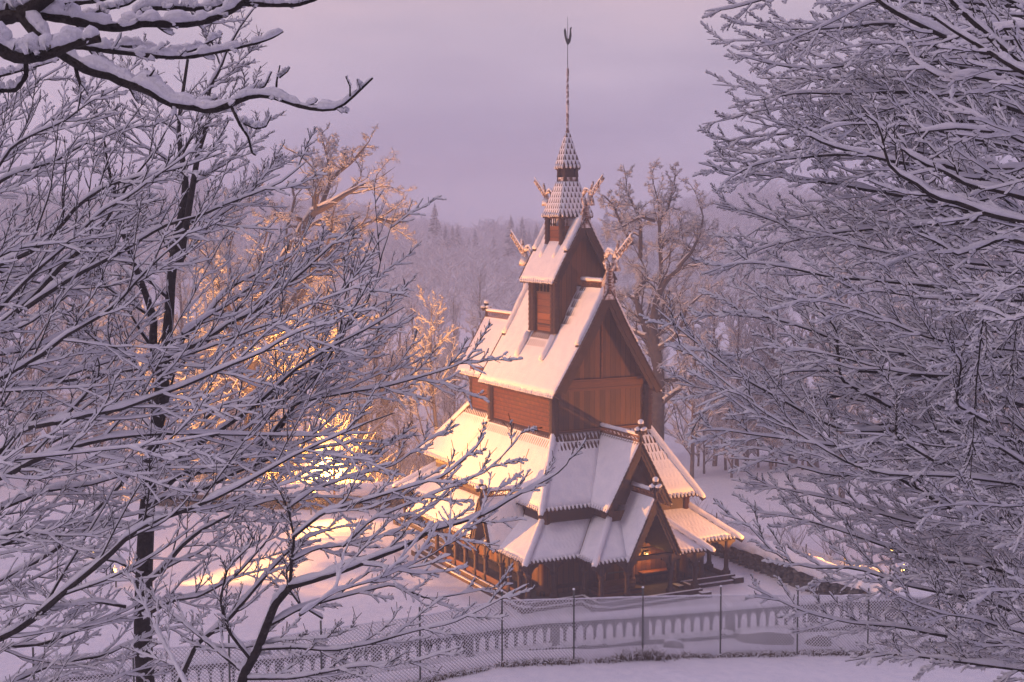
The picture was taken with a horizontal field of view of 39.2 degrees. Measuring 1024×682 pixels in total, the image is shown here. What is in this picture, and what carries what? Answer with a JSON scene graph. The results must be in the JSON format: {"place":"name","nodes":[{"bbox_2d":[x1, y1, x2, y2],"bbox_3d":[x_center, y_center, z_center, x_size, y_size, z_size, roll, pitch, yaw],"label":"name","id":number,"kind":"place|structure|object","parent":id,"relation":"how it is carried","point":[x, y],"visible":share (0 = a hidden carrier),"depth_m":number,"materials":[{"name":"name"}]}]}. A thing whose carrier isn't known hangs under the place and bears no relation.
{"place":"outdoors","nodes":[
{"label":"outdoors","id":0,"kind":"place"},
{"bbox_2d":[0,204,1023,681],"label":"ground","id":1,"kind":"structure","parent":0,"point":[716,482],"depth_m":62.96,"materials":[{"name":"snow"}]},
{"bbox_2d":[0,307,19,418],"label":"birch tree","id":2,"kind":"object","parent":1,"relation":"on","point":[2,344],"visible":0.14,"depth_m":119.60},
{"bbox_2d":[9,374,46,453],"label":"birch tree","id":3,"kind":"object","parent":1,"relation":"on","point":[28,439],"visible":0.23,"depth_m":100.30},
{"bbox_2d":[19,208,42,336],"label":"birch tree","id":4,"kind":"object","parent":1,"relation":"on","point":[29,260],"visible":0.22,"depth_m":162.40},
{"bbox_2d":[1,286,72,452],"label":"birch tree","id":5,"kind":"object","parent":1,"relation":"on","point":[31,370],"visible":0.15,"depth_m":101.40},
{"bbox_2d":[17,294,79,464],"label":"birch tree","id":6,"kind":"object","parent":1,"relation":"on","point":[48,431],"visible":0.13,"depth_m":104.89,"materials":[{"name":"plant"}]},
{"bbox_2d":[32,234,66,392],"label":"birch tree","id":7,"kind":"object","parent":1,"relation":"on","point":[60,305],"visible":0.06,"depth_m":126.08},
{"bbox_2d":[43,297,74,351],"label":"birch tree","id":8,"kind":"object","parent":1,"relation":"on","point":[64,324],"visible":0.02,"depth_m":142.81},
{"bbox_2d":[41,272,121,407],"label":"birch tree","id":9,"kind":"object","parent":1,"relation":"on","point":[63,347],"visible":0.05,"depth_m":126.84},
{"bbox_2d":[60,277,133,462],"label":"birch tree","id":10,"kind":"object","parent":1,"relation":"on","point":[103,318],"visible":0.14,"depth_m":102.23,"materials":[{"name":"plant"}]},
{"bbox_2d":[60,331,133,470],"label":"birch tree","id":11,"kind":"object","parent":1,"relation":"on","point":[104,381],"visible":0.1,"depth_m":102.86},
{"bbox_2d":[54,274,148,439],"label":"birch tree","id":12,"kind":"object","parent":1,"relation":"on","point":[70,302],"visible":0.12,"depth_m":115.63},
{"bbox_2d":[80,267,151,451],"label":"birch tree","id":13,"kind":"object","parent":1,"relation":"on","point":[126,322],"visible":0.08,"depth_m":109.83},
{"bbox_2d":[102,253,149,362],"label":"birch tree","id":14,"kind":"object","parent":1,"relation":"on","point":[137,312],"visible":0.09,"depth_m":135.56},
{"bbox_2d":[122,248,148,349],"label":"birch tree","id":15,"kind":"object","parent":1,"relation":"on","point":[138,257],"visible":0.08,"depth_m":144.65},
{"bbox_2d":[98,300,198,479],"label":"birch tree","id":16,"kind":"object","parent":1,"relation":"on","point":[159,333],"visible":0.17,"depth_m":90.28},
{"bbox_2d":[154,275,165,330],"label":"birch tree","id":17,"kind":"object","parent":1,"relation":"on","point":[162,298],"visible":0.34,"depth_m":157.24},
{"bbox_2d":[159,248,204,441],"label":"birch tree","id":18,"kind":"object","parent":1,"relation":"on","point":[179,276],"visible":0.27,"depth_m":109.03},
{"bbox_2d":[0,0,372,155],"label":"beech tree","id":19,"kind":"object","parent":1,"relation":"on","point":[39,44],"visible":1,"depth_m":5.88,"materials":[{"name":"white plant"}]},
{"bbox_2d":[177,296,224,478],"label":"birch tree","id":20,"kind":"object","parent":1,"relation":"on","point":[200,357],"visible":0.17,"depth_m":94.68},
{"bbox_2d":[0,32,409,681],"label":"beech tree","id":21,"kind":"object","parent":1,"relation":"on","point":[24,300],"visible":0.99,"depth_m":16.71,"materials":[{"name":"white plant"}]},
{"bbox_2d":[195,284,215,355],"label":"birch tree","id":22,"kind":"object","parent":1,"relation":"on","point":[209,303],"visible":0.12,"depth_m":140.90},
{"bbox_2d":[188,324,224,443],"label":"birch tree","id":23,"kind":"object","parent":1,"relation":"on","point":[217,387],"visible":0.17,"depth_m":107.33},
{"bbox_2d":[177,285,238,429],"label":"birch tree","id":24,"kind":"object","parent":1,"relation":"on","point":[224,382],"visible":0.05,"depth_m":118.31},
{"bbox_2d":[193,233,236,334],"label":"birch tree","id":25,"kind":"object","parent":1,"relation":"on","point":[213,276],"visible":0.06,"depth_m":173.52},
{"bbox_2d":[227,377,243,449],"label":"birch tree","id":26,"kind":"object","parent":1,"relation":"on","point":[235,390],"visible":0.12,"depth_m":109.29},
{"bbox_2d":[202,242,275,374],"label":"birch tree","id":27,"kind":"object","parent":1,"relation":"on","point":[244,286],"visible":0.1,"depth_m":130.10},
{"bbox_2d":[207,256,299,431],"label":"birch tree","id":28,"kind":"object","parent":1,"relation":"on","point":[259,322],"visible":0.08,"depth_m":101.13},
{"bbox_2d":[0,6,522,681],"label":"beech tree","id":29,"kind":"object","parent":1,"relation":"on","point":[324,390],"visible":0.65,"depth_m":19.43,"materials":[{"name":"white plant"}]},
{"bbox_2d":[263,398,290,474],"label":"birch tree","id":30,"kind":"object","parent":1,"relation":"on","point":[272,417],"visible":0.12,"depth_m":98.34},
{"bbox_2d":[256,353,299,431],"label":"birch tree","id":31,"kind":"object","parent":1,"relation":"on","point":[272,380],"visible":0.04,"depth_m":117.23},
{"bbox_2d":[157,122,417,482],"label":"oak tree","id":32,"kind":"object","parent":1,"relation":"on","point":[325,203],"visible":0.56,"depth_m":92.46,"materials":[{"name":"brown plant"}]},
{"bbox_2d":[276,392,301,440],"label":"birch tree","id":33,"kind":"object","parent":1,"relation":"on","point":[290,421],"visible":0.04,"depth_m":109.86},
{"bbox_2d":[287,311,323,430],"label":"birch tree","id":34,"kind":"object","parent":1,"relation":"on","point":[311,409],"visible":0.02,"depth_m":116.62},
{"bbox_2d":[295,383,341,439],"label":"birch tree","id":35,"kind":"object","parent":1,"relation":"on","point":[303,423],"visible":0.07,"depth_m":106.10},
{"bbox_2d":[299,266,349,428],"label":"birch tree","id":36,"kind":"object","parent":1,"relation":"on","point":[323,295],"visible":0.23,"depth_m":100.89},
{"bbox_2d":[319,378,363,452],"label":"tree","id":37,"kind":"object","parent":1,"relation":"on","point":[345,395],"visible":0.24,"depth_m":98.89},
{"bbox_2d":[338,191,349,232],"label":"spruce tree","id":38,"kind":"object","parent":1,"relation":"on","point":[344,211],"visible":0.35,"depth_m":393.05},
{"bbox_2d":[120,413,588,681],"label":"beech tree","id":39,"kind":"object","parent":1,"relation":"on","point":[260,645],"visible":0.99,"depth_m":16.16,"materials":[{"name":"white plant"}]},
{"bbox_2d":[333,328,379,427],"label":"birch tree","id":40,"kind":"object","parent":1,"relation":"on","point":[348,331],"visible":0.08,"depth_m":123.44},
{"bbox_2d":[330,349,405,451],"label":"birch tree","id":41,"kind":"object","parent":1,"relation":"on","point":[377,426],"visible":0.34,"depth_m":99.22,"materials":[{"name":"plant"}]},
{"bbox_2d":[354,381,384,474],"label":"birch tree","id":42,"kind":"object","parent":1,"relation":"on","point":[372,424],"visible":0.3,"depth_m":101.22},
{"bbox_2d":[350,350,390,429],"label":"birch tree","id":43,"kind":"object","parent":1,"relation":"on","point":[360,384],"visible":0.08,"depth_m":117.65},
{"bbox_2d":[360,285,390,414],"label":"birch tree","id":44,"kind":"object","parent":1,"relation":"on","point":[373,298],"visible":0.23,"depth_m":120.79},
{"bbox_2d":[383,278,398,358],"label":"birch tree","id":45,"kind":"object","parent":1,"relation":"on","point":[390,319],"visible":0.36,"depth_m":168.22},
{"bbox_2d":[380,396,415,472],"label":"birch tree","id":46,"kind":"object","parent":1,"relation":"on","point":[397,425],"visible":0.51,"depth_m":102.11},
{"bbox_2d":[360,295,453,463],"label":"birch tree","id":47,"kind":"object","parent":1,"relation":"on","point":[383,402],"visible":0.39,"depth_m":103.44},
{"bbox_2d":[388,313,435,407],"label":"birch tree","id":48,"kind":"object","parent":1,"relation":"on","point":[400,340],"visible":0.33,"depth_m":136.04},
{"bbox_2d":[398,296,427,423],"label":"birch tree","id":49,"kind":"object","parent":1,"relation":"on","point":[410,311],"visible":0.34,"depth_m":124.35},
{"bbox_2d":[386,284,467,461],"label":"birch tree","id":50,"kind":"object","parent":1,"relation":"on","point":[432,392],"visible":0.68,"depth_m":98.19,"materials":[{"name":"plant"}]},
{"bbox_2d":[419,313,436,366],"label":"birch tree","id":51,"kind":"object","parent":1,"relation":"on","point":[427,330],"visible":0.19,"depth_m":153.26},
{"bbox_2d":[424,202,444,261],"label":"spruce tree","id":52,"kind":"object","parent":1,"relation":"on","point":[434,228],"visible":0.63,"depth_m":340.87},
{"bbox_2d":[410,306,460,406],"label":"birch tree","id":53,"kind":"object","parent":1,"relation":"on","point":[439,334],"visible":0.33,"depth_m":135.27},
{"bbox_2d":[437,387,453,427],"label":"birch tree","id":54,"kind":"object","parent":1,"relation":"on","point":[444,411],"visible":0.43,"depth_m":107.10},
{"bbox_2d":[441,224,453,264],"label":"spruce tree","id":55,"kind":"object","parent":1,"relation":"on","point":[445,233],"visible":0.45,"depth_m":342.98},
{"bbox_2d":[427,331,469,421],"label":"birch tree","id":56,"kind":"object","parent":1,"relation":"on","point":[461,393],"visible":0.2,"depth_m":121.52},
{"bbox_2d":[440,290,461,403],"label":"birch tree","id":57,"kind":"object","parent":1,"relation":"on","point":[452,316],"visible":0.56,"depth_m":137.15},
{"bbox_2d":[437,339,468,425],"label":"birch tree","id":58,"kind":"object","parent":1,"relation":"on","point":[454,405],"visible":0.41,"depth_m":110.53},
{"bbox_2d":[425,309,481,380],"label":"birch tree","id":59,"kind":"object","parent":1,"relation":"on","point":[472,333],"visible":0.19,"depth_m":115.29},
{"bbox_2d":[449,224,460,264],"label":"spruce tree","id":60,"kind":"object","parent":1,"relation":"on","point":[452,231],"visible":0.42,"depth_m":349.18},
{"bbox_2d":[455,226,463,264],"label":"spruce tree","id":61,"kind":"object","parent":1,"relation":"on","point":[457,232],"visible":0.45,"depth_m":352.23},
{"bbox_2d":[468,263,486,327],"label":"birch tree","id":62,"kind":"object","parent":1,"relation":"on","point":[479,303],"visible":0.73,"depth_m":165.09,"materials":[{"name":"plant"}]},
{"bbox_2d":[472,229,484,270],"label":"spruce tree","id":63,"kind":"object","parent":1,"relation":"on","point":[474,237],"visible":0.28,"depth_m":349.28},
{"bbox_2d":[502,216,517,264],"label":"spruce tree","id":64,"kind":"object","parent":1,"relation":"on","point":[509,246],"visible":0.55,"depth_m":348.53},
{"bbox_2d":[0,589,1021,681],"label":"balustrade","id":65,"kind":"object","parent":1,"relation":"on","point":[921,594],"visible":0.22,"depth_m":50.84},
{"bbox_2d":[0,164,1023,322],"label":"hillside wood","id":66,"kind":"object","parent":1,"relation":"on","point":[441,271],"visible":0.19,"depth_m":296.42,"materials":[{"name":"plant"}]},
{"bbox_2d":[516,218,528,255],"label":"spruce tree","id":67,"kind":"object","parent":1,"relation":"on","point":[521,233],"visible":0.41,"depth_m":353.55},
{"bbox_2d":[32,585,1023,681],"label":"chain link fence","id":68,"kind":"object","parent":1,"relation":"on","point":[720,607],"visible":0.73,"depth_m":46.67,"materials":[{"name":"metal"}]},
{"bbox_2d":[107,403,1023,604],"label":"brushwood","id":69,"kind":"object","parent":1,"relation":"on","point":[404,467],"visible":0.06,"depth_m":88.32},
{"bbox_2d":[156,479,1003,615],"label":"stone wall","id":70,"kind":"structure","parent":1,"relation":"on","point":[749,555],"depth_m":65.34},
{"bbox_2d":[599,206,613,247],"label":"spruce tree","id":71,"kind":"object","parent":1,"relation":"on","point":[607,220],"visible":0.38,"depth_m":355.00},
{"bbox_2d":[635,289,668,363],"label":"birch tree","id":72,"kind":"object","parent":1,"relation":"on","point":[640,329],"visible":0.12,"depth_m":152.56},
{"bbox_2d":[658,295,669,364],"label":"birch tree","id":73,"kind":"object","parent":1,"relation":"on","point":[667,351],"visible":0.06,"depth_m":137.31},
{"bbox_2d":[648,301,681,423],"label":"birch tree","id":74,"kind":"object","parent":1,"relation":"on","point":[670,414],"visible":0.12,"depth_m":108.91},
{"bbox_2d":[594,157,739,439],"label":"oak tree","id":75,"kind":"object","parent":1,"relation":"on","point":[649,335],"visible":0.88,"depth_m":98.06,"materials":[{"name":"brown plant"}]},
{"bbox_2d":[663,639,683,647],"bbox_3d":[5.617,10.615,50.085,0.751,0.436,0.542,0,5,0],"label":"boulder","id":76,"kind":"object","parent":1,"relation":"on","point":[673,643],"visible":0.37,"depth_m":49.92,"materials":[{"name":"stone"}]},
{"bbox_2d":[677,380,717,465],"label":"birch tree","id":77,"kind":"object","parent":1,"relation":"on","point":[698,456],"visible":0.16,"depth_m":107.20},
{"bbox_2d":[664,298,742,478],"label":"birch tree","id":78,"kind":"object","parent":1,"relation":"on","point":[684,430],"visible":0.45,"depth_m":99.54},
{"bbox_2d":[686,383,723,473],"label":"birch tree","id":79,"kind":"object","parent":1,"relation":"on","point":[704,449],"visible":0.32,"depth_m":101.54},
{"bbox_2d":[398,646,1022,681],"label":"withered grass","id":80,"kind":"structure","parent":1,"relation":"on","point":[647,655],"depth_m":47.74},
{"bbox_2d":[701,279,719,345],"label":"birch tree","id":81,"kind":"object","parent":1,"relation":"on","point":[712,311],"visible":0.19,"depth_m":167.75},
{"bbox_2d":[698,277,731,465],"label":"birch tree","id":82,"kind":"object","parent":1,"relation":"on","point":[719,338],"visible":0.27,"depth_m":106.28,"materials":[{"name":"plant"}]},
{"bbox_2d":[707,351,745,469],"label":"birch tree","id":83,"kind":"object","parent":1,"relation":"on","point":[725,459],"visible":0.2,"depth_m":102.84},
{"bbox_2d":[691,287,769,467],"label":"birch tree","id":84,"kind":"object","parent":1,"relation":"on","point":[731,328],"visible":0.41,"depth_m":104.41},
{"bbox_2d":[712,377,756,477],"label":"birch tree","id":85,"kind":"object","parent":1,"relation":"on","point":[730,424],"visible":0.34,"depth_m":99.91,"materials":[{"name":"plant"}]},
{"bbox_2d":[716,290,754,350],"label":"birch tree","id":86,"kind":"object","parent":1,"relation":"on","point":[733,293],"visible":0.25,"depth_m":166.60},
{"bbox_2d":[719,257,768,407],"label":"birch tree","id":87,"kind":"object","parent":1,"relation":"on","point":[749,304],"visible":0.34,"depth_m":128.19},
{"bbox_2d":[722,360,771,467],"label":"birch tree","id":88,"kind":"object","parent":1,"relation":"on","point":[748,452],"visible":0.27,"depth_m":102.64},
{"bbox_2d":[739,372,769,467],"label":"birch tree","id":89,"kind":"object","parent":1,"relation":"on","point":[754,450],"visible":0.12,"depth_m":104.21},
{"bbox_2d":[736,628,794,644],"bbox_3d":[9.118,10.803,51.728,2.095,0.875,0.841,0,5,0],"label":"boulder","id":90,"kind":"object","parent":1,"relation":"on","point":[767,636],"visible":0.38,"depth_m":51.54,"materials":[{"name":"stone"}]},
{"bbox_2d":[749,268,784,367],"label":"birch tree","id":91,"kind":"object","parent":1,"relation":"on","point":[768,282],"visible":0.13,"depth_m":129.98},
{"bbox_2d":[749,363,788,469],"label":"birch tree","id":92,"kind":"object","parent":1,"relation":"on","point":[772,444],"visible":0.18,"depth_m":102.21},
{"bbox_2d":[730,281,808,466],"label":"birch tree","id":93,"kind":"object","parent":1,"relation":"on","point":[772,362],"visible":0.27,"depth_m":104.68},
{"bbox_2d":[747,235,796,349],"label":"birch tree","id":94,"kind":"object","parent":1,"relation":"on","point":[780,278],"visible":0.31,"depth_m":167.38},
{"bbox_2d":[740,303,808,463],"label":"birch tree","id":95,"kind":"object","parent":1,"relation":"on","point":[791,342],"visible":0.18,"depth_m":105.98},
{"bbox_2d":[775,344,821,463],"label":"birch tree","id":96,"kind":"object","parent":1,"relation":"on","point":[793,461],"visible":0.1,"depth_m":103.93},
{"bbox_2d":[788,377,820,469],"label":"birch tree","id":97,"kind":"object","parent":1,"relation":"on","point":[802,444],"visible":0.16,"depth_m":101.83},
{"bbox_2d":[795,312,824,373],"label":"birch tree","id":98,"kind":"object","parent":1,"relation":"on","point":[797,330],"visible":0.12,"depth_m":134.70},
{"bbox_2d":[804,632,831,646],"bbox_3d":[11.036,10.932,52.020,1.027,0.757,0.625,0,5,0],"label":"boulder","id":99,"kind":"object","parent":1,"relation":"on","point":[818,639],"visible":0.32,"depth_m":51.85,"materials":[{"name":"stone"}]},
{"bbox_2d":[638,231,1023,681],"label":"beech tree","id":100,"kind":"object","parent":1,"relation":"on","point":[978,446],"visible":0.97,"depth_m":17.93,"materials":[{"name":"white plant"}]},
{"bbox_2d":[816,287,855,435],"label":"birch tree","id":101,"kind":"object","parent":1,"relation":"on","point":[830,418],"visible":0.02,"depth_m":112.89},
{"bbox_2d":[812,248,871,503],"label":"birch tree","id":102,"kind":"object","parent":1,"relation":"on","point":[857,304],"visible":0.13,"depth_m":92.15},
{"bbox_2d":[798,268,887,467],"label":"birch tree","id":103,"kind":"object","parent":1,"relation":"on","point":[813,345],"visible":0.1,"depth_m":103.73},
{"bbox_2d":[692,0,1023,322],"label":"beech tree","id":104,"kind":"object","parent":1,"relation":"on","point":[866,223],"visible":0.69,"depth_m":19.94,"materials":[{"name":"white plant"}]},
{"bbox_2d":[846,363,879,469],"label":"birch tree","id":105,"kind":"object","parent":1,"relation":"on","point":[864,409],"visible":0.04,"depth_m":103.19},
{"bbox_2d":[842,280,892,423],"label":"birch tree","id":106,"kind":"object","parent":1,"relation":"on","point":[871,297],"visible":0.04,"depth_m":114.66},
{"bbox_2d":[852,242,886,375],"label":"birch tree","id":107,"kind":"object","parent":1,"relation":"on","point":[863,274],"visible":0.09,"depth_m":141.40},
{"bbox_2d":[873,242,922,366],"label":"birch tree","id":108,"kind":"object","parent":1,"relation":"on","point":[881,300],"visible":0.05,"depth_m":153.25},
{"bbox_2d":[872,294,924,487],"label":"birch tree","id":109,"kind":"object","parent":1,"relation":"on","point":[903,321],"visible":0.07,"depth_m":96.45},
{"bbox_2d":[868,270,931,382],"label":"birch tree","id":110,"kind":"object","parent":1,"relation":"on","point":[899,304],"visible":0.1,"depth_m":125.74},
{"bbox_2d":[874,274,928,386],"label":"birch tree","id":111,"kind":"object","parent":1,"relation":"on","point":[914,294],"visible":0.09,"depth_m":135.11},
{"bbox_2d":[793,0,1023,323],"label":"beech tree","id":112,"kind":"object","parent":1,"relation":"on","point":[989,42],"visible":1,"depth_m":12.50,"materials":[{"name":"white plant"}]},
{"bbox_2d":[914,244,994,416],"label":"birch tree","id":113,"kind":"object","parent":1,"relation":"on","point":[926,316],"visible":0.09,"depth_m":112.55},
{"bbox_2d":[952,253,1023,411],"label":"birch tree","id":114,"kind":"object","parent":1,"relation":"on","point":[985,275],"visible":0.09,"depth_m":102.10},
{"bbox_2d":[992,386,1023,489],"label":"birch tree","id":115,"kind":"object","parent":1,"relation":"on","point":[1007,429],"visible":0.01,"depth_m":93.20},
{"bbox_2d":[0,0,1023,230],"label":"sky","id":116,"kind":"structure","parent":0,"point":[470,95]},
{"bbox_2d":[392,17,743,614],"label":"stave church","id":117,"kind":"structure","parent":0,"point":[611,510],"depth_m":62.99,"materials":[{"name":"wood"}]},
{"bbox_2d":[607,564,624,580],"bbox_3d":[4.589,9.585,62.405,1.050,2.032,0.103,-3,6,-27],"label":"window","id":118,"kind":"structure","parent":117,"relation":"in","point":[614,572],"depth_m":62.38,"materials":[{"name":"brown wood"}]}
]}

